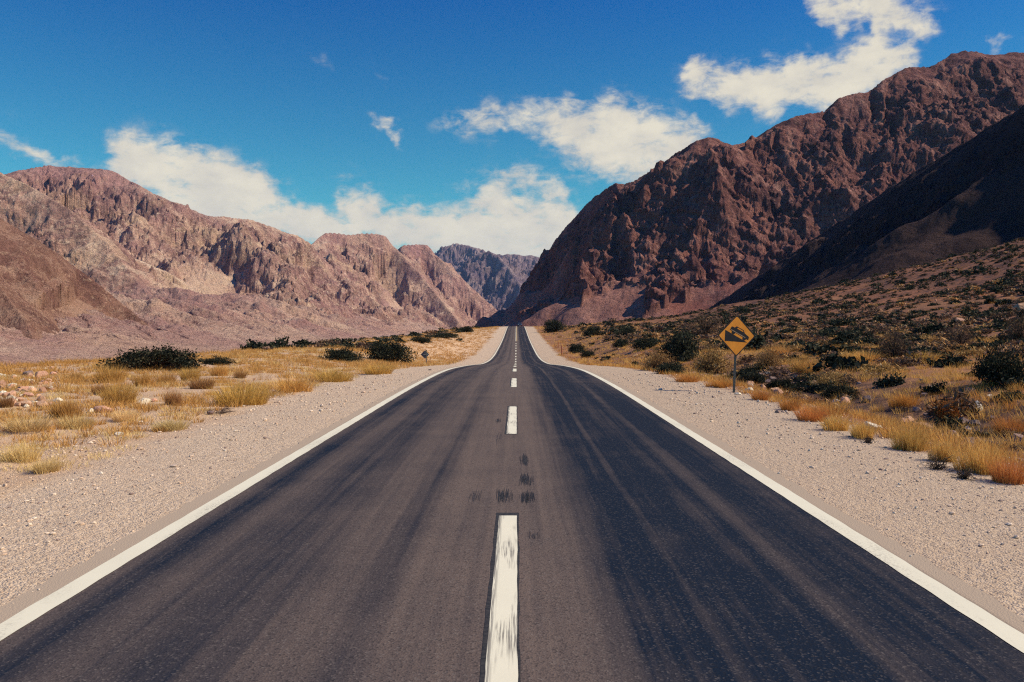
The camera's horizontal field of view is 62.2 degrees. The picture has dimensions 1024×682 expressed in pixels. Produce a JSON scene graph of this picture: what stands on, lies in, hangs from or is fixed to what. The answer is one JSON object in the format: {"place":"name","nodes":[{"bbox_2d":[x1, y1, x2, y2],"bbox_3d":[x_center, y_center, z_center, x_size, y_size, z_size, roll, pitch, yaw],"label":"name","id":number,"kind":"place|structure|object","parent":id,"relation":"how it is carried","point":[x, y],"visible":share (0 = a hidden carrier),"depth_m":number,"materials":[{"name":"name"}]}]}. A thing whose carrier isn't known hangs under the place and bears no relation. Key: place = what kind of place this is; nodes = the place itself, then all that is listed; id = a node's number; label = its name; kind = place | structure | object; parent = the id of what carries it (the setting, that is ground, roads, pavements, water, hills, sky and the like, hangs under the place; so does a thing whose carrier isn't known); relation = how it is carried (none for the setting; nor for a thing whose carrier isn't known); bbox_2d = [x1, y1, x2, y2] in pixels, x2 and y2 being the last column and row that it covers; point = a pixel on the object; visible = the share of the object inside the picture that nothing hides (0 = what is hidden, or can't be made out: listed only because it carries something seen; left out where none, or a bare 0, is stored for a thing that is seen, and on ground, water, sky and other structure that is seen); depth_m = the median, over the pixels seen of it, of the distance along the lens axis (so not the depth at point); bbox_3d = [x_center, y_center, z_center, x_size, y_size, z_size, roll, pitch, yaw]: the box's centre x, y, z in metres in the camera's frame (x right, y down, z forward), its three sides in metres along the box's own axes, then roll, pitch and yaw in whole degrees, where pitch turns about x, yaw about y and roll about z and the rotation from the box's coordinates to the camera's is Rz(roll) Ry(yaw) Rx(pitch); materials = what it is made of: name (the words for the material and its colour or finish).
{"place":"outdoors","nodes":[
{"label":"outdoors","id":0,"kind":"place"},
{"bbox_2d":[0,218,147,339],"bbox_3d":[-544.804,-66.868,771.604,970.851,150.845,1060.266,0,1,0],"label":"mountain","id":1,"kind":"structure","parent":0,"point":[42,286],"depth_m":577.26,"materials":[{"name":"stone"}]},
{"bbox_2d":[0,165,496,365],"bbox_3d":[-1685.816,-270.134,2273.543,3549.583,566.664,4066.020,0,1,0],"label":"mountain","id":2,"kind":"structure","parent":0,"point":[178,275],"depth_m":1850.76,"materials":[{"name":"stone"}]},
{"bbox_2d":[434,243,539,310],"bbox_3d":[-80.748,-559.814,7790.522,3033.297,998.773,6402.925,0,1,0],"label":"mountain","id":3,"kind":"structure","parent":0,"point":[496,281],"depth_m":6899.13,"materials":[{"name":"stone"}]},
{"bbox_2d":[0,326,1023,681],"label":"road","id":4,"kind":"structure","parent":0,"point":[656,548],"depth_m":6.19,"materials":[{"name":"asphalt"}]},
{"bbox_2d":[0,327,507,640],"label":"edge line","id":5,"kind":"object","parent":4,"relation":"on","point":[22,618],"visible":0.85,"depth_m":7.02,"materials":[{"name":"white paint"}]},
{"bbox_2d":[479,513,520,681],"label":"dash backing","id":6,"kind":"object","parent":4,"relation":"on","point":[485,639],"visible":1,"depth_m":5.49,"materials":[{"name":"rubber"}]},
{"bbox_2d":[484,515,517,681],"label":"dash","id":7,"kind":"object","parent":6,"relation":"on","point":[501,660],"visible":1,"depth_m":5.38,"materials":[{"name":"white paint"}]},
{"bbox_2d":[505,406,517,433],"bbox_3d":[0.001,1.484,16.350,0.227,0.006,4.830,0,1,0],"label":"dash backing","id":8,"kind":"object","parent":4,"relation":"on","point":[507,421],"visible":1,"depth_m":15.77,"materials":[{"name":"paint"}]},
{"bbox_2d":[506,406,516,433],"bbox_3d":[0.004,1.483,16.310,0.176,0.006,4.650,0,1,0],"label":"dash","id":9,"kind":"object","parent":8,"relation":"on","point":[512,422],"visible":1,"depth_m":15.75,"materials":[{"name":"white paint"}]},
{"bbox_2d":[525,328,1023,652],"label":"edge line","id":10,"kind":"object","parent":4,"relation":"on","point":[1012,636],"visible":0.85,"depth_m":6.80,"materials":[{"name":"white paint"}]},
{"bbox_2d":[0,240,1023,617],"bbox_3d":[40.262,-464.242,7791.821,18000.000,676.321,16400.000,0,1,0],"label":"ground","id":11,"kind":"structure","parent":0,"point":[954,556],"depth_m":11.68,"materials":[{"name":"soil"}]},
{"bbox_2d":[0,390,16,407],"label":"grass tuft","id":12,"kind":"object","parent":11,"relation":"on","point":[5,402],"visible":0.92,"depth_m":18.06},
{"bbox_2d":[0,436,48,463],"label":"grass tuft","id":13,"kind":"object","parent":11,"relation":"on","point":[24,457],"visible":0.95,"depth_m":11.42,"materials":[{"name":"plant"}]},
{"bbox_2d":[0,413,61,432],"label":"grass tuft","id":14,"kind":"object","parent":11,"relation":"on","point":[38,424],"visible":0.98,"depth_m":14.50,"materials":[{"name":"plant"}]},
{"bbox_2d":[25,455,64,473],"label":"grass tuft","id":15,"kind":"object","parent":11,"relation":"on","point":[40,467],"visible":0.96,"depth_m":10.83,"materials":[{"name":"plant"}]},
{"bbox_2d":[42,395,85,418],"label":"grass tuft","id":16,"kind":"object","parent":11,"relation":"on","point":[66,410],"visible":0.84,"depth_m":16.32,"materials":[{"name":"plant"}]},
{"bbox_2d":[53,413,100,429],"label":"grass tuft","id":17,"kind":"object","parent":11,"relation":"on","point":[70,426],"visible":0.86,"depth_m":15.39,"materials":[{"name":"plant"}]},
{"bbox_2d":[90,363,130,382],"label":"grass tuft","id":18,"kind":"object","parent":11,"relation":"on","point":[114,373],"visible":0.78,"depth_m":27.30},
{"bbox_2d":[93,379,140,403],"bbox_3d":[-9.129,1.148,19.680,1.163,0.587,1.360,0,1,-13],"label":"grass tuft","id":19,"kind":"object","parent":11,"relation":"on","point":[114,394],"visible":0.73,"depth_m":19.57,"materials":[{"name":"plant"}]},
{"bbox_2d":[105,407,140,421],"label":"grass tuft","id":20,"kind":"object","parent":11,"relation":"on","point":[118,417],"visible":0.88,"depth_m":16.44,"materials":[{"name":"plant"}]},
{"bbox_2d":[126,369,156,385],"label":"grass tuft","id":21,"kind":"object","parent":11,"relation":"on","point":[143,379],"visible":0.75,"depth_m":24.53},
{"bbox_2d":[96,343,205,370],"bbox_3d":[-14.708,0.650,34.713,4.217,1.216,4.224,-1,1,-24],"label":"shrub","id":22,"kind":"object","parent":11,"relation":"on","point":[166,356],"visible":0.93,"depth_m":34.00,"materials":[{"name":"green plant"}]},
{"bbox_2d":[153,370,178,383],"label":"grass tuft","id":23,"kind":"object","parent":11,"relation":"on","point":[170,377],"visible":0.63,"depth_m":26.62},
{"bbox_2d":[158,385,183,405],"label":"grass tuft","id":24,"kind":"object","parent":11,"relation":"on","point":[172,398],"visible":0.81,"depth_m":19.34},
{"bbox_2d":[145,416,196,431],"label":"grass tuft","id":25,"kind":"object","parent":11,"relation":"on","point":[173,426],"visible":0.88,"depth_m":15.17,"materials":[{"name":"plant"}]},
{"bbox_2d":[174,365,203,380],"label":"grass tuft","id":26,"kind":"object","parent":11,"relation":"on","point":[192,375],"visible":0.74,"depth_m":27.68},
{"bbox_2d":[180,376,216,388],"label":"grass tuft","id":27,"kind":"object","parent":11,"relation":"on","point":[194,384],"visible":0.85,"depth_m":24.12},
{"bbox_2d":[205,363,229,375],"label":"grass tuft","id":28,"kind":"object","parent":11,"relation":"on","point":[215,371],"visible":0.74,"depth_m":30.36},
{"bbox_2d":[199,355,239,365],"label":"shrub","id":29,"kind":"object","parent":11,"relation":"on","point":[217,361],"visible":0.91,"depth_m":37.12,"materials":[{"name":"green plant"}]},
{"bbox_2d":[202,379,278,406],"bbox_3d":[-6.378,1.168,20.065,1.956,0.748,2.288,0,1,-20],"label":"grass tuft","id":30,"kind":"object","parent":11,"relation":"on","point":[250,395],"visible":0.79,"depth_m":19.81,"materials":[{"name":"plant"}]},
{"bbox_2d":[0,326,499,484],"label":"dry grass","id":31,"kind":"structure","parent":11,"relation":"on","point":[9,367],"depth_m":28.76,"materials":[{"name":"plant"}]},
{"bbox_2d":[240,338,268,349],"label":"shrub","id":32,"kind":"object","parent":11,"relation":"on","point":[253,344],"visible":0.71,"depth_m":65.34,"materials":[{"name":"green plant"}]},
{"bbox_2d":[265,335,292,348],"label":"shrub","id":33,"kind":"object","parent":11,"relation":"on","point":[282,342],"visible":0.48,"depth_m":73.26,"materials":[{"name":"green plant"}]},
{"bbox_2d":[271,372,326,392],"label":"grass tuft","id":34,"kind":"object","parent":11,"relation":"on","point":[295,386],"visible":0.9,"depth_m":23.39,"materials":[{"name":"plant"}]},
{"bbox_2d":[308,366,356,381],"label":"grass tuft","id":35,"kind":"object","parent":11,"relation":"on","point":[342,377],"visible":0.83,"depth_m":28.23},
{"bbox_2d":[317,347,364,361],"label":"shrub","id":36,"kind":"object","parent":11,"relation":"on","point":[345,355],"visible":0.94,"depth_m":49.50,"materials":[{"name":"green plant"}]},
{"bbox_2d":[361,361,396,374],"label":"grass tuft","id":37,"kind":"object","parent":11,"relation":"on","point":[383,369],"visible":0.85,"depth_m":33.65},
{"bbox_2d":[361,339,417,362],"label":"shrub","id":38,"kind":"object","parent":11,"relation":"on","point":[389,350],"visible":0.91,"depth_m":57.41,"materials":[{"name":"green plant"}]},
{"bbox_2d":[0,373,1023,621],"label":"pebbles","id":39,"kind":"object","parent":11,"relation":"on","point":[432,373],"visible":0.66,"depth_m":12.39,"materials":[{"name":"stone"}]},
{"bbox_2d":[541,319,567,331],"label":"shrub","id":40,"kind":"object","parent":11,"relation":"on","point":[552,325],"visible":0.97,"depth_m":233.56,"materials":[{"name":"green plant"}]},
{"bbox_2d":[582,324,603,336],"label":"shrub","id":41,"kind":"object","parent":11,"relation":"on","point":[592,331],"visible":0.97,"depth_m":163.23,"materials":[{"name":"green plant"}]},
{"bbox_2d":[614,326,638,337],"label":"shrub","id":42,"kind":"object","parent":11,"relation":"on","point":[625,331],"visible":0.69,"depth_m":131.31,"materials":[{"name":"green plant"}]},
{"bbox_2d":[262,237,1023,403],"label":"scrub","id":43,"kind":"object","parent":11,"relation":"on","point":[1006,288],"visible":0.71,"depth_m":135.97,"materials":[{"name":"green plant"}]},
{"bbox_2d":[629,336,660,348],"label":"shrub","id":44,"kind":"object","parent":11,"relation":"on","point":[644,342],"visible":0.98,"depth_m":89.72,"materials":[{"name":"green plant"}]},
{"bbox_2d":[639,347,677,369],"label":"shrub","id":45,"kind":"object","parent":11,"relation":"on","point":[655,360],"visible":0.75,"depth_m":39.18,"materials":[{"name":"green plant"}]},
{"bbox_2d":[651,361,688,373],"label":"shrub","id":46,"kind":"object","parent":11,"relation":"on","point":[667,366],"visible":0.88,"depth_m":34.63,"materials":[{"name":"green plant"}]},
{"bbox_2d":[655,329,700,362],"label":"shrub","id":47,"kind":"object","parent":11,"relation":"on","point":[680,348],"visible":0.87,"depth_m":58.68,"materials":[{"name":"green plant"}]},
{"bbox_2d":[670,372,702,381],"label":"grass tuft","id":48,"kind":"object","parent":11,"relation":"on","point":[689,378],"visible":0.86,"depth_m":28.15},
{"bbox_2d":[681,311,724,334],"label":"shrub","id":49,"kind":"object","parent":11,"relation":"on","point":[708,327],"visible":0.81,"depth_m":112.11,"materials":[{"name":"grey plant"}]},
{"bbox_2d":[690,340,736,373],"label":"shrub","id":50,"kind":"object","parent":11,"relation":"on","point":[712,364],"visible":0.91,"depth_m":44.22,"materials":[{"name":"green plant"}]},
{"bbox_2d":[701,378,732,387],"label":"grass tuft","id":51,"kind":"object","parent":11,"relation":"on","point":[717,384],"visible":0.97,"depth_m":25.68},
{"bbox_2d":[718,315,754,392],"bbox_3d":[6.227,0.513,23.614,1.127,2.450,0.101,0,1,-14],"label":"warning sign","id":52,"kind":"object","parent":11,"relation":"on","point":[736,335],"visible":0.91,"depth_m":23.56,"materials":[{"name":"metal"}]},
{"bbox_2d":[720,328,767,350],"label":"shrub","id":53,"kind":"object","parent":11,"relation":"on","point":[758,341],"visible":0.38,"depth_m":60.59,"materials":[{"name":"green plant"}]},
{"bbox_2d":[737,370,766,383],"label":"shrub","id":54,"kind":"object","parent":11,"relation":"on","point":[754,377],"visible":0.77,"depth_m":35.41,"materials":[{"name":"green plant"}]},
{"bbox_2d":[749,389,771,399],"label":"grass tuft","id":55,"kind":"object","parent":11,"relation":"on","point":[760,396],"visible":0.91,"depth_m":21.12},
{"bbox_2d":[752,342,782,368],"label":"shrub","id":56,"kind":"object","parent":11,"relation":"on","point":[772,360],"visible":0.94,"depth_m":39.70,"materials":[{"name":"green plant"}]},
{"bbox_2d":[761,365,794,376],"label":"shrub","id":57,"kind":"object","parent":11,"relation":"on","point":[774,369],"visible":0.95,"depth_m":36.15,"materials":[{"name":"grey plant"}]},
{"bbox_2d":[533,252,1023,469],"bbox_3d":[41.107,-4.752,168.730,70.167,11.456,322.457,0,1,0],"label":"dry grass","id":58,"kind":"structure","parent":11,"relation":"on","point":[940,432],"depth_m":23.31,"materials":[{"name":"plant"}]},
{"bbox_2d":[760,377,796,389],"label":"shrub","id":59,"kind":"object","parent":11,"relation":"on","point":[777,382],"visible":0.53,"depth_m":30.67,"materials":[{"name":"green plant"}]},
{"bbox_2d":[762,343,796,355],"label":"grass tuft","id":60,"kind":"object","parent":11,"relation":"on","point":[781,350],"visible":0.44,"depth_m":48.17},
{"bbox_2d":[777,397,805,410],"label":"grass tuft","id":61,"kind":"object","parent":11,"relation":"on","point":[785,405],"visible":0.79,"depth_m":18.60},
{"bbox_2d":[781,383,805,392],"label":"shrub","id":62,"kind":"object","parent":11,"relation":"on","point":[798,388],"visible":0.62,"depth_m":29.33,"materials":[{"name":"green plant"}]},
{"bbox_2d":[785,355,825,372],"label":"grass tuft","id":63,"kind":"object","parent":11,"relation":"on","point":[804,365],"visible":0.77,"depth_m":34.96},
{"bbox_2d":[798,342,825,355],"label":"shrub","id":64,"kind":"object","parent":11,"relation":"on","point":[810,348],"visible":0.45,"depth_m":46.38,"materials":[{"name":"green plant"}]},
{"bbox_2d":[790,402,835,421],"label":"grass tuft","id":65,"kind":"object","parent":11,"relation":"on","point":[814,416],"visible":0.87,"depth_m":16.34,"materials":[{"name":"plant"}]},
{"bbox_2d":[804,380,835,391],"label":"shrub","id":66,"kind":"object","parent":11,"relation":"on","point":[813,387],"visible":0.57,"depth_m":28.63,"materials":[{"name":"green plant"}]},
{"bbox_2d":[806,367,849,385],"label":"shrub","id":67,"kind":"object","parent":11,"relation":"on","point":[824,377],"visible":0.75,"depth_m":28.91,"materials":[{"name":"green plant"}]},
{"bbox_2d":[809,344,853,356],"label":"shrub","id":68,"kind":"object","parent":11,"relation":"on","point":[827,348],"visible":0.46,"depth_m":42.67,"materials":[{"name":"green plant"}]},
{"bbox_2d":[819,414,855,430],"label":"grass tuft","id":69,"kind":"object","parent":11,"relation":"on","point":[833,425],"visible":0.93,"depth_m":14.94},
{"bbox_2d":[824,317,850,325],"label":"shrub","id":70,"kind":"object","parent":11,"relation":"on","point":[837,321],"visible":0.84,"depth_m":95.37,"materials":[{"name":"green plant"}]},
{"bbox_2d":[813,379,862,399],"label":"shrub","id":71,"kind":"object","parent":11,"relation":"on","point":[835,390],"visible":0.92,"depth_m":25.98,"materials":[{"name":"green plant"}]},
{"bbox_2d":[807,351,869,372],"bbox_3d":[13.004,0.878,33.228,2.620,1.010,2.157,-1,1,-36],"label":"shrub","id":72,"kind":"object","parent":11,"relation":"on","point":[833,360],"visible":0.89,"depth_m":32.92,"materials":[{"name":"green plant"}]},
{"bbox_2d":[828,332,859,343],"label":"shrub","id":73,"kind":"object","parent":11,"relation":"on","point":[840,336],"visible":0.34,"depth_m":59.91,"materials":[{"name":"green plant"}]},
{"bbox_2d":[843,419,879,439],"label":"grass tuft","id":74,"kind":"object","parent":11,"relation":"on","point":[861,432],"visible":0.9,"depth_m":13.87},
{"bbox_2d":[842,349,888,361],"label":"grass tuft","id":75,"kind":"object","parent":11,"relation":"on","point":[867,357],"visible":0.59,"depth_m":36.34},
{"bbox_2d":[855,360,909,375],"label":"shrub","id":76,"kind":"object","parent":11,"relation":"on","point":[884,366],"visible":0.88,"depth_m":30.69,"materials":[{"name":"green plant"}]},
{"bbox_2d":[872,372,905,387],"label":"shrub","id":77,"kind":"object","parent":11,"relation":"on","point":[892,380],"visible":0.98,"depth_m":26.06,"materials":[{"name":"green plant"}]},
{"bbox_2d":[873,317,918,358],"bbox_3d":[16.588,-0.186,36.891,2.054,2.110,1.904,0,1,8],"label":"shrub","id":78,"kind":"object","parent":11,"relation":"on","point":[891,349],"visible":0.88,"depth_m":36.65,"materials":[{"name":"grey plant"}]},
{"bbox_2d":[882,387,926,407],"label":"grass tuft","id":79,"kind":"object","parent":11,"relation":"on","point":[903,402],"visible":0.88,"depth_m":22.69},
{"bbox_2d":[886,357,923,366],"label":"shrub","id":80,"kind":"object","parent":11,"relation":"on","point":[903,362],"visible":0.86,"depth_m":32.97,"materials":[{"name":"grey plant"}]},
{"bbox_2d":[886,421,934,451],"bbox_3d":[5.988,1.408,12.774,0.809,0.503,0.843,1,1,26],"label":"grass tuft","id":81,"kind":"object","parent":11,"relation":"on","point":[907,442],"visible":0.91,"depth_m":12.73,"materials":[{"name":"plant"}]},
{"bbox_2d":[900,349,938,364],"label":"shrub","id":82,"kind":"object","parent":11,"relation":"on","point":[910,355],"visible":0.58,"depth_m":33.73,"materials":[{"name":"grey plant"}]},
{"bbox_2d":[908,350,944,362],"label":"grass tuft","id":83,"kind":"object","parent":11,"relation":"on","point":[927,356],"visible":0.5,"depth_m":33.58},
{"bbox_2d":[907,345,947,358],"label":"shrub","id":84,"kind":"object","parent":11,"relation":"on","point":[922,348],"visible":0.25,"depth_m":35.31,"materials":[{"name":"green plant"}]},
{"bbox_2d":[909,322,953,334],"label":"shrub","id":85,"kind":"object","parent":11,"relation":"on","point":[935,327],"visible":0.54,"depth_m":56.73,"materials":[{"name":"green plant"}]},
{"bbox_2d":[919,380,951,394],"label":"shrub","id":86,"kind":"object","parent":11,"relation":"on","point":[934,389],"visible":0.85,"depth_m":23.43,"materials":[{"name":"green plant"}]},
{"bbox_2d":[920,454,956,470],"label":"dead weed","id":87,"kind":"object","parent":11,"relation":"on","point":[938,465],"visible":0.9,"depth_m":10.89,"materials":[{"name":"brown plant"}]},
{"bbox_2d":[926,438,960,461],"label":"grass tuft","id":88,"kind":"object","parent":11,"relation":"on","point":[939,452],"visible":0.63,"depth_m":11.59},
{"bbox_2d":[926,351,971,367],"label":"shrub","id":89,"kind":"object","parent":11,"relation":"on","point":[953,361],"visible":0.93,"depth_m":31.97,"materials":[{"name":"green plant"}]},
{"bbox_2d":[923,392,975,418],"bbox_3d":[10.685,1.469,20.678,1.360,0.758,1.306,0,1,-10],"label":"bush","id":90,"kind":"object","parent":11,"relation":"on","point":[951,413],"visible":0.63,"depth_m":20.56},
{"bbox_2d":[932,414,972,428],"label":"shrub","id":91,"kind":"object","parent":11,"relation":"on","point":[951,419],"visible":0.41,"depth_m":19.00,"materials":[{"name":"green plant"}]},
{"bbox_2d":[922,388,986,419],"bbox_3d":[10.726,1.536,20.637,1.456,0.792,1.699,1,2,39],"label":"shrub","id":92,"kind":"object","parent":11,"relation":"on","point":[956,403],"visible":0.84,"depth_m":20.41,"materials":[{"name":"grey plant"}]},
{"bbox_2d":[934,317,982,344],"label":"shrub","id":93,"kind":"object","parent":11,"relation":"on","point":[962,340],"visible":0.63,"depth_m":40.84,"materials":[{"name":"grey plant"}]},
{"bbox_2d":[945,467,979,480],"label":"dead weed","id":94,"kind":"object","parent":11,"relation":"on","point":[963,475],"visible":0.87,"depth_m":10.27,"materials":[{"name":"grey plant"}]},
{"bbox_2d":[951,346,984,357],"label":"grass tuft","id":95,"kind":"object","parent":11,"relation":"on","point":[971,352],"visible":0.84,"depth_m":33.89,"materials":[{"name":"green plant"}]},
{"bbox_2d":[943,437,1011,475],"bbox_3d":[5.942,1.444,10.803,0.781,0.485,0.799,0,1,1],"label":"grass tuft","id":96,"kind":"object","parent":11,"relation":"on","point":[973,463],"visible":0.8,"depth_m":10.74,"materials":[{"name":"plant"}]},
{"bbox_2d":[970,336,1023,385],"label":"shrub","id":97,"kind":"object","parent":11,"relation":"on","point":[995,367],"visible":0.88,"depth_m":22.51,"materials":[{"name":"green plant"}]},
{"bbox_2d":[980,452,1023,484],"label":"grass tuft","id":98,"kind":"object","parent":11,"relation":"on","point":[1010,475],"visible":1,"depth_m":10.03,"materials":[{"name":"plant"}]},
{"bbox_2d":[981,411,1023,433],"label":"grass tuft","id":99,"kind":"object","parent":11,"relation":"on","point":[1019,427],"visible":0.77,"depth_m":17.58,"materials":[{"name":"plant"}]},
{"bbox_2d":[984,342,1023,359],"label":"shrub","id":100,"kind":"object","parent":11,"relation":"on","point":[1007,347],"visible":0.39,"depth_m":31.67,"materials":[{"name":"grey plant"}]},
{"bbox_2d":[993,389,1023,398],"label":"shrub","id":101,"kind":"object","parent":11,"relation":"on","point":[1007,394],"visible":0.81,"depth_m":20.53,"materials":[{"name":"green plant"}]},
{"bbox_2d":[994,376,1023,390],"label":"shrub","id":102,"kind":"object","parent":11,"relation":"on","point":[1011,380],"visible":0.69,"depth_m":21.77,"materials":[{"name":"green plant"}]},
{"bbox_2d":[1002,310,1023,341],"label":"shrub","id":103,"kind":"object","parent":11,"relation":"on","point":[1018,330],"visible":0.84,"depth_m":43.72,"materials":[{"name":"grey plant"}]},
{"bbox_2d":[0,0,1023,256],"label":"sky","id":104,"kind":"structure","parent":0,"point":[487,125],"materials":[{"name":"blue"}]},
{"bbox_2d":[475,50,1023,326],"bbox_3d":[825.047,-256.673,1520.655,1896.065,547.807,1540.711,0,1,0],"label":"mountain","id":105,"kind":"structure","parent":0,"point":[706,223],"depth_m":1322.36,"materials":[{"name":"stone"}]},
{"bbox_2d":[710,105,1023,307],"bbox_3d":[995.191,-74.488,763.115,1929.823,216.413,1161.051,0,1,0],"label":"mountain","id":106,"kind":"structure","parent":0,"point":[965,197],"depth_m":428.00,"materials":[{"name":"stone"}]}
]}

